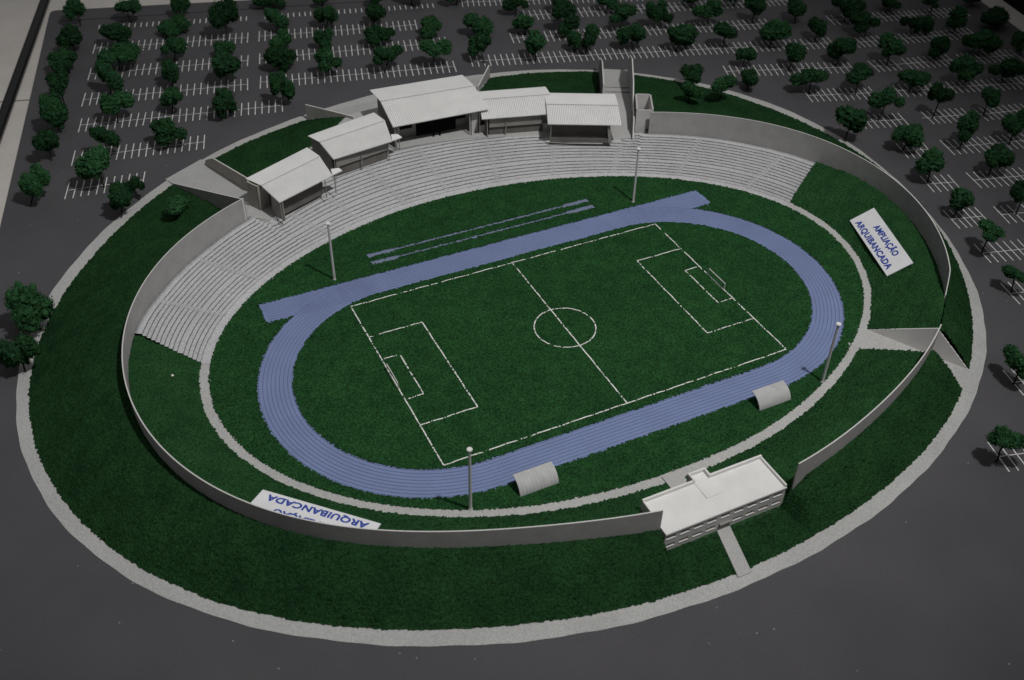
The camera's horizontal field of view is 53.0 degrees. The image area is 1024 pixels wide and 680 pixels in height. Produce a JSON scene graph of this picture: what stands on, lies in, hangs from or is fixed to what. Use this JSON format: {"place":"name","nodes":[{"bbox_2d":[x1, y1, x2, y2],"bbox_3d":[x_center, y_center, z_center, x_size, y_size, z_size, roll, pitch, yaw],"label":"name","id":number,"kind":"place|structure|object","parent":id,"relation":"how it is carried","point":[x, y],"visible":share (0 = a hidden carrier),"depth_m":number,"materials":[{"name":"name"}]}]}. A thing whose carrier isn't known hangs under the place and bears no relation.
{"place":"outdoors","nodes":[
{"label":"outdoors","id":0,"kind":"place"},
{"bbox_2d":[27,71,973,630],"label":"embankment","id":1,"kind":"structure","parent":0,"point":[123,489],"depth_m":23.91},
{"bbox_2d":[163,195,191,216],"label":"tree","id":2,"kind":"object","parent":1,"relation":"on","point":[177,204],"visible":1,"depth_m":32.97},
{"bbox_2d":[680,80,705,102],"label":"tree","id":3,"kind":"object","parent":1,"relation":"on","point":[689,89],"visible":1,"depth_m":39.17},
{"bbox_2d":[710,73,737,101],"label":"tree","id":4,"kind":"object","parent":1,"relation":"on","point":[722,83],"visible":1,"depth_m":39.32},
{"bbox_2d":[717,526,751,577],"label":"walk","id":5,"kind":"structure","parent":1,"relation":"on","point":[737,559],"depth_m":23.52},
{"bbox_2d":[16,69,986,646],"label":"pavement","id":6,"kind":"structure","parent":0,"point":[84,535],"depth_m":23.50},
{"bbox_2d":[0,332,41,372],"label":"tree","id":7,"kind":"object","parent":6,"relation":"on","point":[21,348],"visible":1,"depth_m":27.18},
{"bbox_2d":[0,280,55,334],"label":"tree","id":8,"kind":"object","parent":6,"relation":"on","point":[30,307],"visible":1,"depth_m":28.37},
{"bbox_2d":[107,180,133,216],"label":"tree","id":9,"kind":"object","parent":6,"relation":"on","point":[119,195],"visible":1,"depth_m":33.08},
{"bbox_2d":[0,0,1023,679],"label":"asphalt","id":10,"kind":"structure","parent":0,"point":[920,576],"depth_m":27.29,"materials":[{"name":"asphalt"}]},
{"bbox_2d":[17,162,52,205],"bbox_3d":[-15.722,-5.100,33.895,0.946,1.387,1.106,8,41,8],"label":"tree","id":11,"kind":"object","parent":10,"relation":"on","point":[34,181],"visible":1,"depth_m":33.62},
{"bbox_2d":[30,126,59,160],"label":"tree","id":12,"kind":"object","parent":10,"relation":"on","point":[45,140],"visible":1,"depth_m":35.64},
{"bbox_2d":[37,91,69,131],"bbox_3d":[-16.717,-8.260,37.451,1.122,1.602,1.265,-17,43,-20],"label":"tree","id":13,"kind":"object","parent":10,"relation":"on","point":[53,112],"visible":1,"depth_m":37.15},
{"bbox_2d":[44,67,69,103],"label":"tree","id":14,"kind":"object","parent":10,"relation":"on","point":[57,80],"visible":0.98,"depth_m":38.68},
{"bbox_2d":[45,47,77,73],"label":"tree","id":15,"kind":"object","parent":10,"relation":"on","point":[64,58],"visible":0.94,"depth_m":41.02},
{"bbox_2d":[54,22,83,50],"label":"tree","id":16,"kind":"object","parent":10,"relation":"on","point":[69,36],"visible":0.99,"depth_m":42.58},
{"bbox_2d":[60,0,87,25],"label":"tree","id":17,"kind":"object","parent":10,"relation":"on","point":[72,9],"visible":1,"depth_m":44.38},
{"bbox_2d":[71,143,110,187],"bbox_3d":[-14.012,-5.808,34.629,1.257,1.555,1.372,20,44,21],"label":"tree","id":18,"kind":"object","parent":10,"relation":"on","point":[93,162],"visible":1,"depth_m":34.17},
{"bbox_2d":[88,124,121,148],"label":"tree","id":19,"kind":"object","parent":10,"relation":"on","point":[102,134],"visible":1,"depth_m":35.90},
{"bbox_2d":[94,60,124,94],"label":"tree","id":20,"kind":"object","parent":10,"relation":"on","point":[105,72],"visible":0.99,"depth_m":39.61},
{"bbox_2d":[98,22,132,42],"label":"tree","id":21,"kind":"object","parent":10,"relation":"on","point":[117,32],"visible":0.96,"depth_m":43.04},
{"bbox_2d":[98,89,135,122],"bbox_3d":[-14.659,-8.684,38.279,0.998,1.248,1.463,30,48,30],"label":"tree","id":22,"kind":"object","parent":10,"relation":"on","point":[112,104],"visible":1,"depth_m":37.88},
{"bbox_2d":[93,38,143,70],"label":"tree","id":23,"kind":"object","parent":10,"relation":"on","point":[123,52],"visible":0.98,"depth_m":41.15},
{"bbox_2d":[113,0,141,22],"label":"tree","id":24,"kind":"object","parent":10,"relation":"on","point":[131,6],"visible":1,"depth_m":44.82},
{"bbox_2d":[148,116,187,146],"bbox_3d":[-12.338,-7.476,36.921,1.323,1.230,1.134,-17,43,-20],"label":"tree","id":25,"kind":"object","parent":10,"relation":"on","point":[166,130],"visible":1,"depth_m":36.65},
{"bbox_2d":[159,58,180,86],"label":"tree","id":26,"kind":"object","parent":10,"relation":"on","point":[169,72],"visible":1,"depth_m":40.09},
{"bbox_2d":[158,85,183,113],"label":"tree","id":27,"kind":"object","parent":10,"relation":"on","point":[174,95],"visible":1,"depth_m":38.52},
{"bbox_2d":[159,37,187,61],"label":"tree","id":28,"kind":"object","parent":10,"relation":"on","point":[177,46],"visible":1,"depth_m":41.99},
{"bbox_2d":[156,13,191,37],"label":"tree","id":29,"kind":"object","parent":10,"relation":"on","point":[176,25],"visible":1,"depth_m":44.28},
{"bbox_2d":[166,159,249,218],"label":"ramp","id":30,"kind":"structure","parent":10,"relation":"on","point":[199,174],"depth_m":35.20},
{"bbox_2d":[171,183,246,219],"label":"retaining wall","id":31,"kind":"structure","parent":10,"relation":"on","point":[220,201],"depth_m":33.48,"materials":[{"name":"grey"}]},
{"bbox_2d":[207,0,238,39],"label":"tree","id":32,"kind":"object","parent":10,"relation":"on","point":[221,13],"visible":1,"depth_m":43.32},
{"bbox_2d":[211,84,239,118],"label":"tree","id":33,"kind":"object","parent":10,"relation":"on","point":[222,101],"visible":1,"depth_m":38.14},
{"bbox_2d":[209,48,242,85],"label":"tree","id":34,"kind":"object","parent":10,"relation":"on","point":[224,63],"visible":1,"depth_m":40.22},
{"bbox_2d":[205,158,248,190],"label":"retaining wall","id":35,"kind":"structure","parent":10,"relation":"on","point":[233,175],"depth_m":34.89,"materials":[{"name":"grey"}]},
{"bbox_2d":[263,7,290,31],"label":"tree","id":36,"kind":"object","parent":10,"relation":"on","point":[275,17],"visible":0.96,"depth_m":44.42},
{"bbox_2d":[267,27,291,47],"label":"tree","id":37,"kind":"object","parent":10,"relation":"on","point":[282,38],"visible":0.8,"depth_m":43.14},
{"bbox_2d":[262,45,297,71],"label":"tree","id":38,"kind":"object","parent":10,"relation":"on","point":[275,56],"visible":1,"depth_m":41.51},
{"bbox_2d":[267,70,295,105],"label":"tree","id":39,"kind":"object","parent":10,"relation":"on","point":[279,81],"visible":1,"depth_m":39.05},
{"bbox_2d":[313,27,333,49],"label":"tree","id":40,"kind":"object","parent":10,"relation":"on","point":[322,39],"visible":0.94,"depth_m":43.05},
{"bbox_2d":[313,4,338,28],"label":"tree","id":41,"kind":"object","parent":10,"relation":"on","point":[327,13],"visible":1,"depth_m":44.70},
{"bbox_2d":[313,47,342,76],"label":"tree","id":42,"kind":"object","parent":10,"relation":"on","point":[325,59],"visible":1,"depth_m":41.08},
{"bbox_2d":[305,104,353,119],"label":"retaining wall","id":43,"kind":"structure","parent":10,"relation":"on","point":[313,112],"depth_m":38.47,"materials":[{"name":"grey"}]},
{"bbox_2d":[365,2,386,24],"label":"tree","id":44,"kind":"object","parent":10,"relation":"on","point":[374,12],"visible":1,"depth_m":44.91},
{"bbox_2d":[362,24,395,46],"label":"tree","id":45,"kind":"object","parent":10,"relation":"on","point":[375,34],"visible":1,"depth_m":43.54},
{"bbox_2d":[371,43,403,72],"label":"tree","id":46,"kind":"object","parent":10,"relation":"on","point":[382,54],"visible":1,"depth_m":41.45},
{"bbox_2d":[122,198,662,547],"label":"perimeter wall","id":47,"kind":"structure","parent":10,"relation":"on","point":[181,254],"depth_m":22.73,"materials":[{"name":"grey"}]},
{"bbox_2d":[305,76,485,117],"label":"ramp","id":48,"kind":"structure","parent":10,"relation":"on","point":[370,105],"depth_m":39.67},
{"bbox_2d":[419,14,442,38],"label":"tree","id":49,"kind":"object","parent":10,"relation":"on","point":[431,25],"visible":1,"depth_m":44.23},
{"bbox_2d":[417,38,453,67],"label":"tree","id":50,"kind":"object","parent":10,"relation":"on","point":[432,48],"visible":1,"depth_m":41.81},
{"bbox_2d":[134,108,815,363],"bbox_3d":[-1.716,-5.596,35.232,23.300,0.807,11.430,-17,43,-20],"label":"grandstand","id":51,"kind":"object","parent":10,"relation":"on","point":[198,302],"visible":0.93,"depth_m":35.44},
{"bbox_2d":[246,148,341,221],"bbox_3d":[-7.095,-5.117,33.595,1.839,0.987,2.714,30,48,30],"label":"canopy","id":52,"kind":"object","parent":51,"relation":"on","point":[289,183],"visible":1,"depth_m":33.18,"materials":[{"name":"grey"}]},
{"bbox_2d":[308,112,401,177],"bbox_3d":[-5.387,-6.750,35.577,2.722,0.987,1.920,-26,47,-29],"label":"canopy","id":53,"kind":"object","parent":51,"relation":"on","point":[362,141],"visible":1,"depth_m":35.17,"materials":[{"name":"grey"}]},
{"bbox_2d":[370,75,489,149],"bbox_3d":[-3.008,-8.350,37.279,3.680,1.317,2.810,-17,43,-20],"label":"canopy","id":54,"kind":"object","parent":51,"relation":"on","point":[403,109],"visible":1,"depth_m":36.80,"materials":[{"name":"grey"}]},
{"bbox_2d":[416,116,455,136],"bbox_3d":[-2.728,-7.660,36.887,1.500,0.775,0.060,-15,43,-18],"label":"screen","id":55,"kind":"object","parent":51,"relation":"on","point":[435,125],"visible":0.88,"depth_m":36.84,"materials":[{"name":"black"}]},
{"bbox_2d":[478,87,550,136],"bbox_3d":[0.095,-8.373,37.637,2.752,0.987,1.878,-6,41,-9],"label":"canopy","id":56,"kind":"object","parent":51,"relation":"on","point":[517,110],"visible":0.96,"depth_m":37.22,"materials":[{"name":"grey"}]},
{"bbox_2d":[545,93,621,142],"bbox_3d":[2.526,-8.086,37.353,2.710,0.987,2.148,1,40,0],"label":"canopy","id":57,"kind":"object","parent":51,"relation":"on","point":[582,117],"visible":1,"depth_m":36.90,"materials":[{"name":"grey"}]},
{"bbox_2d":[610,98,631,132],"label":"ramp","id":58,"kind":"structure","parent":51,"relation":"on","point":[624,105],"depth_m":38.38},
{"bbox_2d":[634,93,653,133],"bbox_3d":[4.832,-8.332,37.885,0.624,0.960,1.325,3,40,2],"label":"stair box","id":59,"kind":"object","parent":51,"relation":"on","point":[643,107],"visible":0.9,"depth_m":37.58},
{"bbox_2d":[461,11,494,35],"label":"tree","id":60,"kind":"object","parent":10,"relation":"on","point":[484,25],"visible":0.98,"depth_m":44.25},
{"bbox_2d":[467,32,491,62],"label":"tree","id":61,"kind":"object","parent":10,"relation":"on","point":[477,42],"visible":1,"depth_m":42.30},
{"bbox_2d":[524,29,546,61],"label":"tree","id":62,"kind":"object","parent":10,"relation":"on","point":[534,41],"visible":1,"depth_m":42.37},
{"bbox_2d":[551,0,579,29],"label":"tree","id":63,"kind":"object","parent":10,"relation":"on","point":[566,10],"visible":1,"depth_m":44.56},
{"bbox_2d":[580,22,599,54],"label":"tree","id":64,"kind":"object","parent":10,"relation":"on","point":[591,32],"visible":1,"depth_m":42.94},
{"bbox_2d":[603,69,629,99],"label":"ramp","id":65,"kind":"structure","parent":10,"relation":"on","point":[615,78],"depth_m":41.27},
{"bbox_2d":[608,1,637,27],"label":"tree","id":66,"kind":"object","parent":10,"relation":"on","point":[623,11],"visible":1,"depth_m":45.08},
{"bbox_2d":[627,55,634,139],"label":"retaining wall","id":67,"kind":"structure","parent":10,"relation":"on","point":[630,71],"depth_m":39.05,"materials":[{"name":"grey"}]},
{"bbox_2d":[615,21,646,50],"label":"tree","id":68,"kind":"object","parent":10,"relation":"on","point":[635,32],"visible":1,"depth_m":43.43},
{"bbox_2d":[644,0,668,28],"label":"tree","id":69,"kind":"object","parent":10,"relation":"on","point":[654,12],"visible":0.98,"depth_m":45.26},
{"bbox_2d":[667,22,699,50],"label":"tree","id":70,"kind":"object","parent":10,"relation":"on","point":[684,35],"visible":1,"depth_m":43.33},
{"bbox_2d":[678,62,705,83],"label":"tree","id":71,"kind":"object","parent":10,"relation":"on","point":[692,73],"visible":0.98,"depth_m":40.77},
{"bbox_2d":[692,0,723,26],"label":"tree","id":72,"kind":"object","parent":10,"relation":"on","point":[710,8],"visible":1,"depth_m":45.45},
{"bbox_2d":[640,454,786,550],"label":"clubhouse","id":73,"kind":"structure","parent":10,"relation":"on","point":[701,502],"depth_m":23.97,"materials":[{"name":"grey"}]},
{"bbox_2d":[713,21,740,48],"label":"tree","id":74,"kind":"object","parent":10,"relation":"on","point":[725,29],"visible":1,"depth_m":43.64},
{"bbox_2d":[758,18,792,47],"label":"tree","id":75,"kind":"object","parent":10,"relation":"on","point":[773,30],"visible":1,"depth_m":43.74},
{"bbox_2d":[784,40,806,70],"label":"tree","id":76,"kind":"object","parent":10,"relation":"on","point":[796,52],"visible":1,"depth_m":42.05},
{"bbox_2d":[786,0,807,21],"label":"tree","id":77,"kind":"object","parent":10,"relation":"on","point":[796,8],"visible":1,"depth_m":45.97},
{"bbox_2d":[648,112,950,301],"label":"perimeter wall","id":78,"kind":"structure","parent":10,"relation":"on","point":[801,145],"depth_m":36.05,"materials":[{"name":"grey"}]},
{"bbox_2d":[788,67,830,93],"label":"tree","id":79,"kind":"object","parent":10,"relation":"on","point":[807,75],"visible":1,"depth_m":40.63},
{"bbox_2d":[807,16,827,41],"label":"tree","id":80,"kind":"object","parent":10,"relation":"on","point":[817,26],"visible":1,"depth_m":44.39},
{"bbox_2d":[825,37,858,65],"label":"tree","id":81,"kind":"object","parent":10,"relation":"on","point":[838,48],"visible":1,"depth_m":42.62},
{"bbox_2d":[831,0,868,20],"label":"tree","id":82,"kind":"object","parent":10,"relation":"on","point":[848,8],"visible":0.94,"depth_m":46.08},
{"bbox_2d":[835,104,869,140],"bbox_3d":[12.488,-7.950,37.871,1.353,1.471,1.038,16,42,17],"label":"tree","id":83,"kind":"object","parent":10,"relation":"on","point":[854,120],"visible":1,"depth_m":37.50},
{"bbox_2d":[845,62,874,93],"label":"tree","id":84,"kind":"object","parent":10,"relation":"on","point":[859,73],"visible":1,"depth_m":40.64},
{"bbox_2d":[849,10,881,37],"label":"tree","id":85,"kind":"object","parent":10,"relation":"on","point":[862,19],"visible":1,"depth_m":44.88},
{"bbox_2d":[791,324,941,488],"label":"perimeter wall","id":86,"kind":"structure","parent":10,"relation":"on","point":[812,462],"depth_m":24.96,"materials":[{"name":"grey"}]},
{"bbox_2d":[866,85,905,120],"bbox_3d":[14.199,-8.934,39.164,1.325,1.373,1.142,-17,43,-20],"label":"tree","id":87,"kind":"object","parent":10,"relation":"on","point":[888,95],"visible":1,"depth_m":38.83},
{"bbox_2d":[876,32,906,65],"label":"tree","id":88,"kind":"object","parent":10,"relation":"on","point":[891,44],"visible":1,"depth_m":42.63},
{"bbox_2d":[890,122,925,150],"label":"tree","id":89,"kind":"object","parent":10,"relation":"on","point":[910,135],"visible":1,"depth_m":37.16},
{"bbox_2d":[897,68,931,90],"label":"tree","id":90,"kind":"object","parent":10,"relation":"on","point":[914,78],"visible":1,"depth_m":41.07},
{"bbox_2d":[869,328,967,368],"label":"retaining wall","id":91,"kind":"structure","parent":10,"relation":"on","point":[920,339],"depth_m":28.84,"materials":[{"name":"grey"}]},
{"bbox_2d":[912,13,934,34],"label":"tree","id":92,"kind":"object","parent":10,"relation":"on","point":[926,24],"visible":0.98,"depth_m":45.42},
{"bbox_2d":[913,146,947,182],"bbox_3d":[14.545,-6.002,35.739,1.002,1.304,1.228,28,47,29],"label":"tree","id":93,"kind":"object","parent":10,"relation":"on","point":[930,160],"visible":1,"depth_m":35.41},
{"bbox_2d":[928,35,950,58],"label":"tree","id":94,"kind":"object","parent":10,"relation":"on","point":[939,46],"visible":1,"depth_m":43.20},
{"bbox_2d":[926,81,955,118],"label":"tree","id":95,"kind":"object","parent":10,"relation":"on","point":[938,91],"visible":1,"depth_m":39.04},
{"bbox_2d":[944,5,968,32],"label":"tree","id":96,"kind":"object","parent":10,"relation":"on","point":[958,14],"visible":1,"depth_m":45.44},
{"bbox_2d":[948,187,974,216],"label":"tree","id":97,"kind":"object","parent":10,"relation":"on","point":[960,199],"visible":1,"depth_m":33.85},
{"bbox_2d":[948,52,985,83],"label":"tree","id":98,"kind":"object","parent":10,"relation":"on","point":[967,67],"visible":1,"depth_m":41.31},
{"bbox_2d":[956,108,979,146],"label":"tree","id":99,"kind":"object","parent":10,"relation":"on","point":[968,125],"visible":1,"depth_m":37.25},
{"bbox_2d":[961,28,1003,54],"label":"tree","id":100,"kind":"object","parent":10,"relation":"on","point":[988,41],"visible":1,"depth_m":43.68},
{"bbox_2d":[976,218,1005,253],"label":"tree","id":101,"kind":"object","parent":10,"relation":"on","point":[992,232],"visible":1,"depth_m":32.09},
{"bbox_2d":[981,86,1002,115],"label":"tree","id":102,"kind":"object","parent":10,"relation":"on","point":[990,96],"visible":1,"depth_m":39.32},
{"bbox_2d":[979,5,1010,28],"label":"tree","id":103,"kind":"object","parent":10,"relation":"on","point":[997,16],"visible":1,"depth_m":45.97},
{"bbox_2d":[984,141,1015,174],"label":"tree","id":104,"kind":"object","parent":10,"relation":"on","point":[1000,155],"visible":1,"depth_m":35.85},
{"bbox_2d":[985,425,1023,462],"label":"tree","id":105,"kind":"object","parent":10,"relation":"on","point":[1002,436],"visible":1,"depth_m":25.21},
{"bbox_2d":[988,55,1023,83],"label":"tree","id":106,"kind":"object","parent":10,"relation":"on","point":[1012,67],"visible":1,"depth_m":41.63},
{"bbox_2d":[1001,107,1023,143],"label":"tree","id":107,"kind":"object","parent":10,"relation":"on","point":[1012,123],"visible":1,"depth_m":37.74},
{"bbox_2d":[1003,343,1023,384],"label":"tree","id":108,"kind":"object","parent":10,"relation":"on","point":[1014,360],"visible":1,"depth_m":27.66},
{"bbox_2d":[1009,179,1023,214],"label":"tree","id":109,"kind":"object","parent":10,"relation":"on","point":[1016,192],"visible":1,"depth_m":34.01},
{"bbox_2d":[0,0,1023,225],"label":"floor","id":110,"kind":"structure","parent":0,"point":[16,17],"depth_m":43.85,"materials":[{"name":"beige tile"}]},
{"bbox_2d":[0,0,49,143],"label":"floor bar","id":111,"kind":"object","parent":110,"relation":"on","point":[11,94],"visible":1,"depth_m":42.15,"materials":[{"name":"black plastic"}]},
{"bbox_2d":[199,176,871,517],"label":"path","id":112,"kind":"structure","parent":0,"point":[750,442],"depth_m":25.75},
{"bbox_2d":[208,176,864,510],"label":"pitch grass","id":113,"kind":"structure","parent":0,"point":[496,358],"depth_m":29.32,"materials":[{"name":"green plant"}]},
{"bbox_2d":[367,198,594,264],"bbox_3d":[-0.895,-3.559,33.430,8.000,0.001,0.700,-17,43,-20],"label":"jump runway","id":114,"kind":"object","parent":113,"relation":"on","point":[389,258],"visible":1,"depth_m":33.41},
{"bbox_2d":[513,462,558,496],"bbox_3d":[0.581,3.378,24.928,1.050,0.384,0.445,-17,43,-20],"label":"dugout","id":115,"kind":"object","parent":113,"relation":"on","point":[537,478],"visible":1,"depth_m":24.85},
{"bbox_2d":[752,380,790,410],"bbox_3d":[6.894,1.484,27.330,1.020,0.384,0.445,-17,43,-20],"label":"dugout","id":116,"kind":"object","parent":113,"relation":"on","point":[773,394],"visible":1,"depth_m":27.25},
{"bbox_2d":[128,161,944,538],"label":"embankment","id":117,"kind":"structure","parent":0,"point":[174,417],"depth_m":26.71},
{"bbox_2d":[251,490,380,528],"bbox_3d":[-4.551,4.044,23.365,3.063,0.240,0.840,14,42,15],"label":"sign board","id":118,"kind":"object","parent":117,"relation":"on","point":[276,502],"visible":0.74,"depth_m":23.53,"materials":[{"name":"white paper"}]},
{"bbox_2d":[850,208,912,275],"bbox_3d":[11.604,-3.120,32.376,0.736,0.470,3.060,-4,40,-6],"label":"sign board","id":119,"kind":"object","parent":117,"relation":"on","point":[885,247],"visible":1,"depth_m":32.29,"materials":[{"name":"white paper"}]},
{"bbox_2d":[257,190,844,498],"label":"running track","id":120,"kind":"structure","parent":0,"point":[298,438],"depth_m":28.27,"materials":[{"name":"rubber"}]},
{"bbox_2d":[849,326,979,392],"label":"gate path","id":121,"kind":"structure","parent":0,"point":[865,338],"depth_m":29.21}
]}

